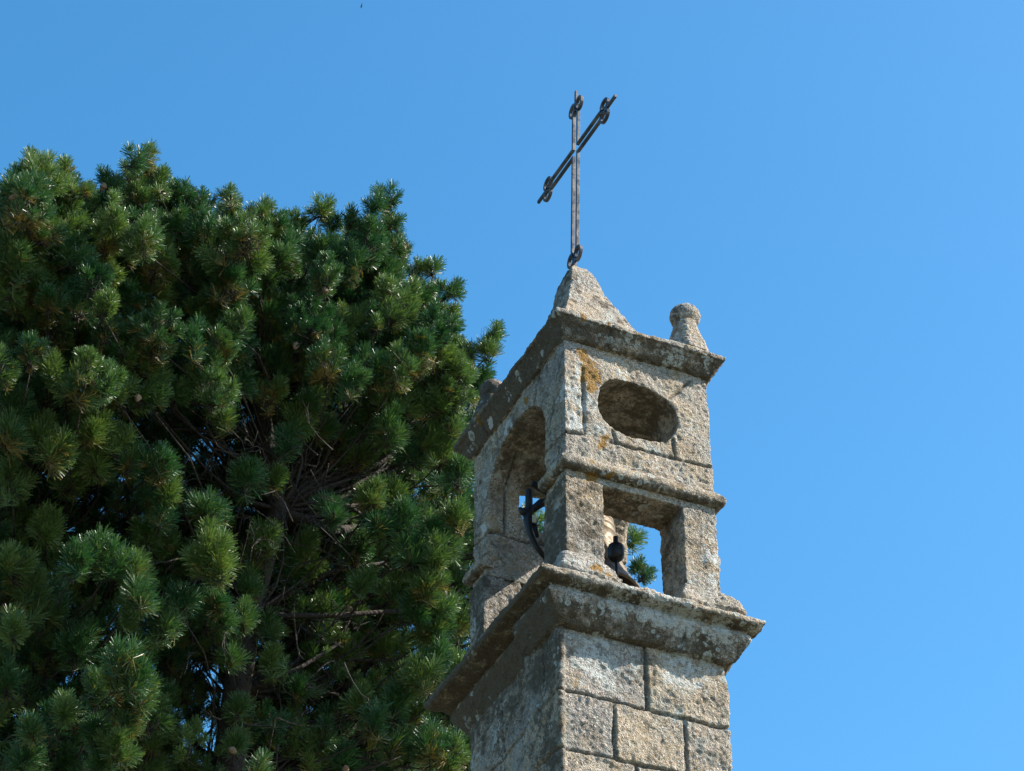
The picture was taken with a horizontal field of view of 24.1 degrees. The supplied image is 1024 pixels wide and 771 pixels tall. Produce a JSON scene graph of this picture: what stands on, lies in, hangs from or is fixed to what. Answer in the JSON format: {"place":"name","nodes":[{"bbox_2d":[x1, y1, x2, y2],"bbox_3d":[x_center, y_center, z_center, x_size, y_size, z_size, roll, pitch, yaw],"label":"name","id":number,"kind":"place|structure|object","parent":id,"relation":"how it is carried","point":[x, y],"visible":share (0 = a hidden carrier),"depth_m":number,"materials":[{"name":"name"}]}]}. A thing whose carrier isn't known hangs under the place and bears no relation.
{"place":"outdoors","nodes":[
{"label":"outdoors","id":0,"kind":"place"},
{"bbox_2d":[0,0,1023,770],"label":"sky","id":1,"kind":"structure","parent":0,"point":[835,188],"materials":[{"name":"blue"}]},
{"bbox_3d":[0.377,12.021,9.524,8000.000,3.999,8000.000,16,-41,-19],"label":"ground","id":2,"kind":"structure","parent":0,"visible":0},
{"bbox_2d":[0,144,200,770],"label":"pine tree","id":3,"kind":"object","parent":2,"relation":"on","point":[70,437],"visible":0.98,"depth_m":26.29,"materials":[{"name":"green plant"}]},
{"bbox_2d":[72,138,656,770],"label":"pine tree","id":4,"kind":"object","parent":2,"relation":"on","point":[328,566],"visible":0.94,"depth_m":28.19,"materials":[{"name":"green plant"}]},
{"bbox_2d":[424,266,765,770],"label":"bell tower","id":5,"kind":"structure","parent":2,"relation":"on","point":[592,409],"depth_m":18.50,"materials":[{"name":"stone"}]},
{"bbox_2d":[518,480,546,559],"bbox_3d":[0.297,1.103,19.224,0.566,0.771,0.105,19,-42,-22],"label":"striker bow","id":6,"kind":"object","parent":5,"relation":"attached to","point":[528,510],"visible":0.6,"depth_m":19.12,"materials":[{"name":"black metal"}]},
{"bbox_2d":[537,90,616,268],"bbox_3d":[0.585,-1.847,21.764,0.031,2.254,1.644,16,-41,-19],"label":"iron cross","id":7,"kind":"object","parent":5,"relation":"attached to","point":[575,255],"visible":0.98,"depth_m":21.82,"materials":[{"name":"grey metal"}]},
{"bbox_2d":[608,536,623,575],"bbox_3d":[0.814,1.467,18.638,0.132,0.710,0.132,16,-41,-19],"label":"bell hammer","id":8,"kind":"object","parent":5,"relation":"attached to","point":[615,551],"visible":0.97,"depth_m":18.71,"materials":[{"name":"black metal"}]},
{"bbox_2d":[603,515,639,586],"bbox_3d":[0.617,1.357,19.265,1.017,0.974,0.852,-17,-41,21],"label":"church bell","id":9,"kind":"object","parent":5,"relation":"hanging from","point":[623,573],"visible":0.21,"depth_m":19.05,"materials":[{"name":"brown metal"}]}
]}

